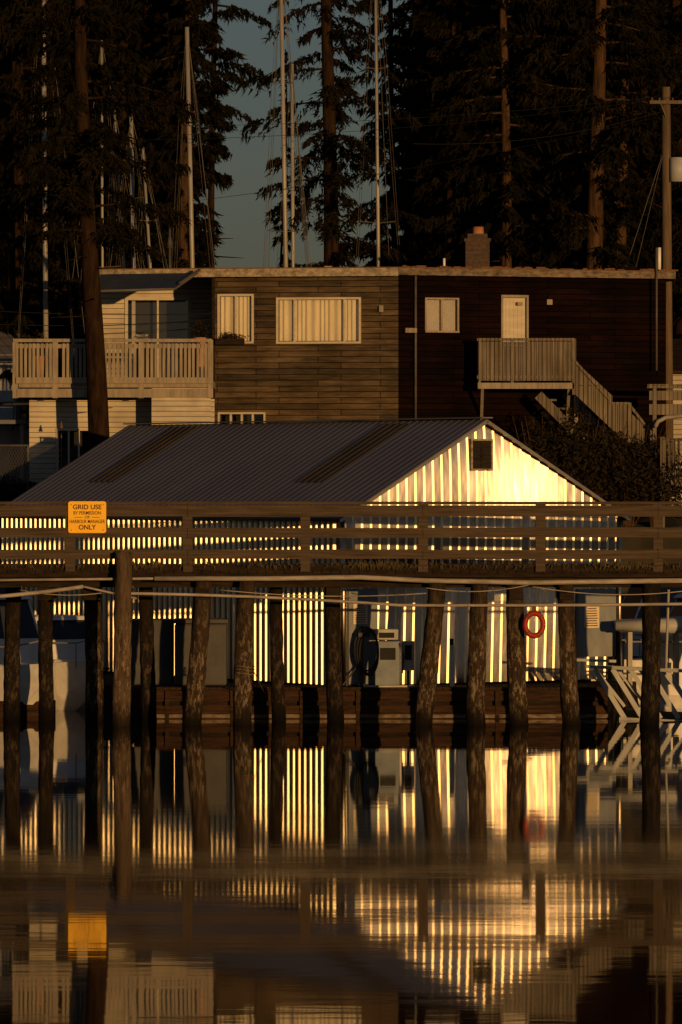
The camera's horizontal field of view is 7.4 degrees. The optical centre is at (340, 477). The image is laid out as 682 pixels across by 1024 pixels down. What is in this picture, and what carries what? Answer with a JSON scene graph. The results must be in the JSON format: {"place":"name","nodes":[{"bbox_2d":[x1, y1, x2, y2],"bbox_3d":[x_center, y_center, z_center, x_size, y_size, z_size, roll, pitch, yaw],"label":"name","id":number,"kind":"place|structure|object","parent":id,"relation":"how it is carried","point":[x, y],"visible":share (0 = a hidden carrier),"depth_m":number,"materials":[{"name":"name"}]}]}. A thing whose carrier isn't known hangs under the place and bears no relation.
{"place":"outdoors","nodes":[
{"label":"outdoors","id":0,"kind":"place"},
{"bbox_2d":[100,273,190,291],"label":"awning panel","id":1,"kind":"object","parent":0,"point":[136,281],"visible":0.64,"depth_m":143.39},
{"bbox_2d":[221,297,250,340],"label":"kitchen window curtain","id":2,"kind":"object","parent":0,"point":[243,315],"visible":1,"depth_m":144.81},
{"bbox_2d":[263,0,310,267],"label":"sailboat","id":3,"kind":"object","parent":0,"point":[283,138],"visible":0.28,"depth_m":154.94,"materials":[{"name":"white paint"}]},
{"bbox_2d":[191,0,411,267],"label":"sky","id":4,"kind":"structure","parent":0,"point":[243,219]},
{"bbox_2d":[279,300,358,340],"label":"living window curtain","id":5,"kind":"object","parent":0,"point":[319,320],"visible":1,"depth_m":144.45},
{"bbox_2d":[0,709,681,1023],"bbox_3d":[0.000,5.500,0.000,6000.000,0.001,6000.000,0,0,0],"label":"water","id":6,"kind":"structure","parent":0,"point":[324,871],"depth_m":73.42,"materials":[{"name":"black liquid"}]},
{"bbox_2d":[3,587,20,720],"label":"piling","id":7,"kind":"object","parent":6,"relation":"in","point":[11,698],"visible":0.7,"depth_m":119.25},
{"bbox_2d":[0,596,38,704],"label":"motor boat","id":8,"kind":"object","parent":6,"relation":"on","point":[29,683],"visible":0.37,"depth_m":122.65,"materials":[{"name":"white paint"}]},
{"bbox_2d":[0,700,55,716],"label":"boat float","id":9,"kind":"object","parent":6,"relation":"on","point":[26,710],"visible":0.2,"depth_m":121.20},
{"bbox_2d":[38,599,54,720],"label":"piling","id":10,"kind":"object","parent":6,"relation":"in","point":[46,709],"visible":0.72,"depth_m":119.26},
{"bbox_2d":[34,614,108,710],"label":"motor boat","id":11,"kind":"object","parent":6,"relation":"on","point":[69,667],"visible":0.3,"depth_m":124.51,"materials":[{"name":"white paint"}]},
{"bbox_2d":[84,592,103,721],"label":"piling","id":12,"kind":"object","parent":6,"relation":"in","point":[94,698],"visible":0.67,"depth_m":118.74,"materials":[{"name":"brown wood"}]},
{"bbox_2d":[111,550,132,726],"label":"piling","id":13,"kind":"object","parent":6,"relation":"in","point":[121,685],"visible":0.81,"depth_m":116.44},
{"bbox_2d":[0,575,681,606],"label":"water pipe","id":14,"kind":"object","parent":13,"relation":"attached to","point":[397,579],"visible":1,"depth_m":116.65,"materials":[{"name":"plastic"}]},
{"bbox_2d":[139,587,156,719],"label":"piling","id":15,"kind":"object","parent":6,"relation":"in","point":[147,669],"visible":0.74,"depth_m":119.46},
{"bbox_2d":[182,581,211,724],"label":"piling","id":16,"kind":"object","parent":6,"relation":"in","point":[195,690],"visible":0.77,"depth_m":117.13,"materials":[{"name":"brown wood"}]},
{"bbox_2d":[233,581,254,724],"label":"piling","id":17,"kind":"object","parent":6,"relation":"in","point":[242,694],"visible":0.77,"depth_m":117.03,"materials":[{"name":"brown wood"}]},
{"bbox_2d":[269,587,285,720],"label":"piling","id":18,"kind":"object","parent":6,"relation":"in","point":[277,668],"visible":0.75,"depth_m":119.07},
{"bbox_2d":[324,587,343,721],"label":"piling","id":19,"kind":"object","parent":6,"relation":"in","point":[334,685],"visible":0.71,"depth_m":118.65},
{"bbox_2d":[103,671,638,718],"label":"floating dock","id":20,"kind":"object","parent":6,"relation":"on","point":[305,701],"visible":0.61,"depth_m":120.21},
{"bbox_2d":[131,618,228,685],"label":"storage bin","id":21,"kind":"object","parent":20,"relation":"on","point":[216,667],"visible":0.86,"depth_m":121.31,"materials":[{"name":"grey plastic"}]},
{"bbox_2d":[0,417,629,685],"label":"boat shed","id":22,"kind":"object","parent":20,"relation":"on","point":[477,459],"visible":0.46,"depth_m":124.25,"materials":[{"name":"grey metal"}]},
{"bbox_2d":[353,604,366,623],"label":"dock notice","id":23,"kind":"object","parent":22,"relation":"attached to","point":[359,613],"visible":0.96,"depth_m":121.01,"materials":[{"name":"paper"}]},
{"bbox_2d":[584,606,598,627],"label":"dock notice","id":24,"kind":"object","parent":22,"relation":"attached to","point":[591,617],"visible":0.96,"depth_m":124.58,"materials":[{"name":"paper"}]},
{"bbox_2d":[343,626,378,685],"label":"fuel hose reel","id":25,"kind":"object","parent":20,"relation":"on","point":[361,634],"visible":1,"depth_m":120.60,"materials":[{"name":"rubber"}]},
{"bbox_2d":[374,629,403,684],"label":"fuel pump","id":26,"kind":"object","parent":20,"relation":"on","point":[387,671],"visible":1,"depth_m":120.75,"materials":[{"name":"metal"}]},
{"bbox_2d":[401,641,413,684],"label":"electrical box","id":27,"kind":"object","parent":20,"relation":"on","point":[408,648],"visible":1,"depth_m":120.80,"materials":[{"name":"grey plastic"}]},
{"bbox_2d":[614,616,681,684],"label":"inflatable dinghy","id":28,"kind":"object","parent":20,"relation":"on","point":[628,626],"visible":0.65,"depth_m":124.08,"materials":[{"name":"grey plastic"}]},
{"bbox_2d":[413,583,445,724],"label":"piling","id":29,"kind":"object","parent":6,"relation":"in","point":[428,675],"visible":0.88,"depth_m":117.03,"materials":[{"name":"brown wood"}]},
{"bbox_2d":[466,584,487,724],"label":"piling","id":30,"kind":"object","parent":6,"relation":"in","point":[475,684],"visible":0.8,"depth_m":117.03,"materials":[{"name":"brown wood"}]},
{"bbox_2d":[506,584,528,724],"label":"piling","id":31,"kind":"object","parent":6,"relation":"in","point":[516,686],"visible":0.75,"depth_m":117.13,"materials":[{"name":"brown wood"}]},
{"bbox_2d":[522,603,545,638],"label":"lifebuoy","id":32,"kind":"object","parent":31,"relation":"attached to","point":[541,618],"visible":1,"depth_m":116.85,"materials":[{"name":"plastic"}]},
{"bbox_2d":[557,584,580,724],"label":"piling","id":33,"kind":"object","parent":6,"relation":"in","point":[569,704],"visible":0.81,"depth_m":117.14,"materials":[{"name":"brown wood"}]},
{"bbox_2d":[577,587,681,720],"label":"gangway","id":34,"kind":"object","parent":6,"relation":"in","point":[674,715],"visible":0.71,"depth_m":119.53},
{"bbox_2d":[591,594,681,708],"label":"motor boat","id":35,"kind":"object","parent":6,"relation":"on","point":[675,698],"visible":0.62,"depth_m":125.33,"materials":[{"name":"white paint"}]},
{"bbox_2d":[639,583,660,725],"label":"piling","id":36,"kind":"object","parent":6,"relation":"in","point":[650,700],"visible":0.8,"depth_m":116.83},
{"bbox_2d":[622,587,681,658],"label":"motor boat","id":37,"kind":"object","parent":6,"relation":"on","point":[631,612],"visible":0.06,"depth_m":131.08,"materials":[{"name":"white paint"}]},
{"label":"piling","id":38,"kind":"object","parent":6,"relation":"in","visible":0},
{"bbox_2d":[0,501,681,599],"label":"timber pier","id":39,"kind":"structure","parent":38,"relation":"on","point":[540,531],"depth_m":116.87,"materials":[{"name":"wood"}]},
{"bbox_2d":[68,501,105,532],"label":"harbour sign","id":40,"kind":"object","parent":39,"relation":"attached to","point":[86,516],"visible":1,"depth_m":116.83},
{"bbox_2d":[0,559,681,570],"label":"weeds on pier","id":41,"kind":"object","parent":39,"relation":"attached to","point":[396,565],"visible":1,"depth_m":116.93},
{"bbox_2d":[356,0,400,266],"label":"sailboat","id":42,"kind":"object","parent":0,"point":[376,68],"visible":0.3,"depth_m":155.95,"materials":[{"name":"white paint"}]},
{"bbox_2d":[99,265,677,271],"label":"roof edge cap","id":43,"kind":"object","parent":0,"point":[531,268],"visible":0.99,"depth_m":144.68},
{"bbox_2d":[215,275,665,517],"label":"wall","id":44,"kind":"structure","parent":0,"point":[608,324],"depth_m":144.65,"materials":[{"name":"wood"}]},
{"bbox_2d":[211,277,214,398],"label":"downpipe","id":45,"kind":"object","parent":44,"relation":"attached to","point":[213,308],"visible":0.5,"depth_m":144.66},
{"bbox_2d":[217,294,253,343],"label":"kitchen window frame","id":46,"kind":"object","parent":44,"relation":"attached to","point":[252,318],"visible":1,"depth_m":144.68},
{"bbox_2d":[215,332,248,344],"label":"window flower box","id":47,"kind":"object","parent":46,"relation":"attached to","point":[229,339],"visible":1,"depth_m":144.43,"materials":[{"name":"green plant"}]},
{"bbox_2d":[221,414,262,423],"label":"window","id":48,"kind":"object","parent":44,"relation":"attached to","point":[237,417],"visible":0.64,"depth_m":145.19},
{"bbox_2d":[276,297,360,343],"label":"living window frame","id":49,"kind":"object","parent":44,"relation":"attached to","point":[294,299],"visible":1,"depth_m":144.30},
{"bbox_2d":[427,300,454,330],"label":"bedroom window curtain","id":50,"kind":"object","parent":44,"relation":"attached to","point":[433,315],"visible":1,"depth_m":144.54,"materials":[{"name":"fabric"}]},
{"bbox_2d":[425,297,459,332],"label":"bedroom window frame","id":51,"kind":"object","parent":44,"relation":"attached to","point":[441,315],"visible":1,"depth_m":144.43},
{"bbox_2d":[501,295,528,381],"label":"door frame","id":52,"kind":"object","parent":44,"relation":"attached to","point":[527,310],"visible":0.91,"depth_m":145.25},
{"bbox_2d":[503,298,524,381],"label":"door","id":53,"kind":"structure","parent":52,"relation":"in","point":[513,320],"depth_m":145.26,"materials":[{"name":"beige paint"}]},
{"bbox_2d":[414,248,657,417],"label":"conduits","id":54,"kind":"object","parent":44,"relation":"attached to","point":[415,335],"visible":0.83,"depth_m":144.06,"materials":[{"name":"metal"}]},
{"bbox_2d":[622,517,681,601],"bbox_3d":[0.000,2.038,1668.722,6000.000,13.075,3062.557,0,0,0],"label":"ground","id":55,"kind":"structure","parent":0,"point":[637,543],"depth_m":140.52,"materials":[{"name":"soil"}]},
{"bbox_2d":[0,325,28,479],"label":"outbuilding","id":56,"kind":"structure","parent":55,"relation":"on","point":[7,422],"depth_m":150.00,"materials":[{"name":"wood"}]},
{"bbox_2d":[0,69,62,426],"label":"fir tree","id":57,"kind":"object","parent":55,"relation":"on","point":[50,328],"visible":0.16,"depth_m":156.37,"materials":[{"name":"green plant"}]},
{"bbox_2d":[0,2,73,429],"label":"fir tree","id":58,"kind":"object","parent":55,"relation":"on","point":[30,275],"visible":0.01,"depth_m":181.81,"materials":[{"name":"green plant"}]},
{"bbox_2d":[0,445,75,490],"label":"chain link fence","id":59,"kind":"object","parent":55,"relation":"on","point":[27,466],"visible":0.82,"depth_m":140.90,"materials":[{"name":"metal"}]},
{"bbox_2d":[0,0,84,482],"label":"sailboat","id":60,"kind":"object","parent":55,"relation":"on","point":[10,437],"visible":0.16,"depth_m":148.92,"materials":[{"name":"white paint"}]},
{"bbox_2d":[0,0,114,419],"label":"fir tree","id":61,"kind":"object","parent":55,"relation":"on","point":[14,65],"visible":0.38,"depth_m":151.69,"materials":[{"name":"green plant"}]},
{"bbox_2d":[0,0,118,409],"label":"fir tree","id":62,"kind":"object","parent":55,"relation":"on","point":[76,273],"visible":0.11,"depth_m":165.77,"materials":[{"name":"green plant"}]},
{"bbox_2d":[23,0,138,398],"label":"fir tree","id":63,"kind":"object","parent":55,"relation":"on","point":[67,88],"visible":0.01,"depth_m":179.72,"materials":[{"name":"green plant"}]},
{"bbox_2d":[20,40,143,413],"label":"sailboat","id":64,"kind":"object","parent":55,"relation":"on","point":[101,58],"visible":0.17,"depth_m":150.97,"materials":[{"name":"white paint"}]},
{"bbox_2d":[17,117,167,431],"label":"sailboat","id":65,"kind":"object","parent":55,"relation":"on","point":[131,130],"visible":0.06,"depth_m":151.95,"materials":[{"name":"white paint"}]},
{"bbox_2d":[0,0,198,449],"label":"fir tree","id":66,"kind":"object","parent":55,"relation":"on","point":[81,173],"visible":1,"depth_m":140.76,"materials":[{"name":"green plant"}]},
{"bbox_2d":[38,0,175,398],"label":"fir tree","id":67,"kind":"object","parent":55,"relation":"on","point":[92,48],"visible":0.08,"depth_m":171.89,"materials":[{"name":"green plant"}]},
{"bbox_2d":[0,0,216,398],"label":"fir tree","id":68,"kind":"object","parent":55,"relation":"on","point":[166,6],"visible":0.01,"depth_m":183.57,"materials":[{"name":"green plant"}]},
{"bbox_2d":[29,388,214,485],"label":"garage","id":69,"kind":"structure","parent":55,"relation":"on","point":[47,417],"depth_m":143.40,"materials":[{"name":"beige paint"}]},
{"bbox_2d":[56,429,87,471],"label":"garage window frame","id":70,"kind":"structure","parent":69,"relation":"in","point":[57,430],"depth_m":143.35,"materials":[{"name":"beige paint"}]},
{"bbox_2d":[59,431,88,469],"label":"window","id":71,"kind":"structure","parent":69,"relation":"in","point":[73,434],"depth_m":143.91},
{"bbox_2d":[13,339,214,397],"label":"balcony deck","id":72,"kind":"structure","parent":69,"relation":"on","point":[142,384],"depth_m":142.17,"materials":[{"name":"brown wood"}]},
{"bbox_2d":[190,319,210,366],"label":"potted plant","id":73,"kind":"object","parent":72,"relation":"on","point":[198,331],"visible":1,"depth_m":143.31,"materials":[{"name":"green plant"}]},
{"bbox_2d":[134,148,165,398],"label":"sailboat","id":74,"kind":"object","parent":55,"relation":"on","point":[146,201],"visible":0.05,"depth_m":150.96,"materials":[{"name":"white paint"}]},
{"bbox_2d":[69,0,238,398],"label":"fir tree","id":75,"kind":"object","parent":55,"relation":"on","point":[146,22],"visible":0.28,"depth_m":162.79,"materials":[{"name":"green plant"}]},
{"bbox_2d":[128,0,233,267],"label":"fir tree","id":76,"kind":"object","parent":55,"relation":"on","point":[182,20],"visible":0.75,"depth_m":159.95,"materials":[{"name":"green plant"}]},
{"bbox_2d":[171,27,214,267],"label":"sailboat","id":77,"kind":"object","parent":55,"relation":"on","point":[187,56],"visible":0.17,"depth_m":153.94,"materials":[{"name":"white paint"}]},
{"bbox_2d":[160,0,271,267],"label":"fir tree","id":78,"kind":"object","parent":55,"relation":"on","point":[215,53],"visible":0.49,"depth_m":171.81,"materials":[{"name":"green plant"}]},
{"bbox_2d":[267,49,297,265],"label":"fir tree","id":79,"kind":"object","parent":55,"relation":"on","point":[276,228],"visible":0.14,"depth_m":176.07,"materials":[{"name":"green plant"}]},
{"bbox_2d":[277,64,308,266],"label":"sailboat","id":80,"kind":"object","parent":55,"relation":"on","point":[291,97],"visible":0.12,"depth_m":155.95,"materials":[{"name":"white paint"}]},
{"bbox_2d":[232,0,428,266],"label":"fir tree","id":81,"kind":"object","parent":55,"relation":"on","point":[331,94],"visible":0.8,"depth_m":157.90,"materials":[{"name":"green plant"}]},
{"bbox_2d":[335,0,466,266],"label":"fir tree","id":82,"kind":"object","parent":55,"relation":"on","point":[403,46],"visible":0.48,"depth_m":165.81,"materials":[{"name":"green plant"}]},
{"bbox_2d":[379,0,478,267],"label":"fir tree","id":83,"kind":"object","parent":55,"relation":"on","point":[410,248],"visible":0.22,"depth_m":167.75,"materials":[{"name":"green plant"}]},
{"bbox_2d":[401,0,500,266],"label":"fir tree","id":84,"kind":"object","parent":55,"relation":"on","point":[436,13],"visible":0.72,"depth_m":160.93,"materials":[{"name":"green plant"}]},
{"bbox_2d":[414,0,542,266],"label":"fir tree","id":85,"kind":"object","parent":55,"relation":"on","point":[479,6],"visible":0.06,"depth_m":169.84,"materials":[{"name":"green plant"}]},
{"bbox_2d":[412,0,600,268],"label":"fir tree","id":86,"kind":"object","parent":55,"relation":"on","point":[514,161],"visible":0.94,"depth_m":157.91,"materials":[{"name":"green plant"}]},
{"bbox_2d":[380,0,681,338],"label":"distant forest","id":87,"kind":"object","parent":55,"relation":"on","point":[545,156],"visible":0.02,"depth_m":192.04,"materials":[{"name":"green plant"}]},
{"bbox_2d":[464,0,603,269],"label":"fir tree","id":88,"kind":"object","parent":55,"relation":"on","point":[488,14],"visible":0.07,"depth_m":167.43,"materials":[{"name":"green plant"}]},
{"bbox_2d":[512,409,581,472],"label":"shrub","id":89,"kind":"object","parent":55,"relation":"on","point":[541,449],"visible":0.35,"depth_m":141.29,"materials":[{"name":"green plant"}]},
{"bbox_2d":[477,338,651,456],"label":"entry balcony stair","id":90,"kind":"object","parent":55,"relation":"on","point":[571,369],"visible":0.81,"depth_m":143.74,"materials":[{"name":"brown wood"}]},
{"bbox_2d":[493,0,647,269],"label":"fir tree","id":91,"kind":"object","parent":55,"relation":"on","point":[561,187],"visible":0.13,"depth_m":163.88,"materials":[{"name":"green plant"}]},
{"bbox_2d":[545,404,646,501],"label":"shrub","id":92,"kind":"object","parent":55,"relation":"on","point":[576,454],"visible":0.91,"depth_m":141.04,"materials":[{"name":"green plant"}]},
{"bbox_2d":[512,0,681,269],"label":"fir tree","id":93,"kind":"object","parent":55,"relation":"on","point":[598,187],"visible":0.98,"depth_m":156.83,"materials":[{"name":"green plant"}]},
{"bbox_2d":[554,1,674,334],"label":"fir tree","id":94,"kind":"object","parent":55,"relation":"on","point":[643,90],"visible":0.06,"depth_m":167.89,"materials":[{"name":"green plant"}]},
{"bbox_2d":[555,0,681,269],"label":"fir tree","id":95,"kind":"object","parent":55,"relation":"on","point":[627,217],"visible":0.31,"depth_m":159.59,"materials":[{"name":"green plant"}]},
{"bbox_2d":[586,425,681,526],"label":"shrub","id":96,"kind":"object","parent":55,"relation":"on","point":[643,457],"visible":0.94,"depth_m":141.21,"materials":[{"name":"green plant"}]},
{"bbox_2d":[603,0,681,338],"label":"fir tree","id":97,"kind":"object","parent":55,"relation":"on","point":[676,13],"visible":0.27,"depth_m":161.85,"materials":[{"name":"green plant"}]},
{"bbox_2d":[615,449,681,526],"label":"shrub","id":98,"kind":"object","parent":55,"relation":"on","point":[648,491],"visible":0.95,"depth_m":140.84,"materials":[{"name":"green plant"}]},
{"bbox_2d":[622,18,681,338],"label":"fir tree","id":99,"kind":"object","parent":55,"relation":"on","point":[677,240],"visible":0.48,"depth_m":159.80,"materials":[{"name":"green plant"}]},
{"bbox_2d":[626,87,681,458],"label":"utility pole","id":100,"kind":"object","parent":55,"relation":"on","point":[671,169],"visible":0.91,"depth_m":148.88,"materials":[{"name":"brown wood"}]},
{"bbox_2d":[0,97,670,325],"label":"overhead wires","id":101,"kind":"object","parent":100,"relation":"attached to","point":[343,179],"visible":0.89,"depth_m":149.79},
{"bbox_2d":[646,384,681,458],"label":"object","id":102,"kind":"structure","parent":55,"relation":"on","point":[671,411],"depth_m":143.22,"materials":[{"name":"brown wood"}]},
{"bbox_2d":[660,437,681,527],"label":"wooden fence","id":103,"kind":"object","parent":55,"relation":"on","point":[663,440],"visible":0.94,"depth_m":140.96,"materials":[{"name":"brown wood"}]},
{"bbox_2d":[666,339,681,504],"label":"garden annex","id":104,"kind":"object","parent":55,"relation":"on","point":[677,376],"visible":0.1,"depth_m":150.00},
{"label":"rear walls","id":105,"kind":"object","parent":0,"visible":0},
{"bbox_2d":[190,277,673,281],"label":"roof deck","id":106,"kind":"structure","parent":105,"relation":"on","point":[209,278],"depth_m":147.32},
{"bbox_2d":[101,280,210,376],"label":"deck wall","id":107,"kind":"structure","parent":106,"relation":"attached to","point":[198,292],"depth_m":147.50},
{"bbox_2d":[128,300,187,376],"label":"sliding door room","id":108,"kind":"object","parent":107,"relation":"attached to","point":[177,329],"visible":0.36,"depth_m":148.00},
{"bbox_2d":[125,297,190,376],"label":"sliding door frame","id":109,"kind":"object","parent":107,"relation":"attached to","point":[158,299],"visible":0.41,"depth_m":147.46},
{"bbox_2d":[99,268,398,276],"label":"fascia cream","id":110,"kind":"object","parent":106,"relation":"attached to","point":[279,272],"visible":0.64,"depth_m":144.19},
{"bbox_2d":[464,234,490,267],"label":"chimney","id":111,"kind":"object","parent":106,"relation":"on","point":[477,250],"visible":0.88,"depth_m":150.00,"materials":[{"name":"brick"}]},
{"bbox_2d":[398,268,675,278],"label":"roof edge","id":112,"kind":"object","parent":106,"relation":"attached to","point":[529,273],"visible":1,"depth_m":145.05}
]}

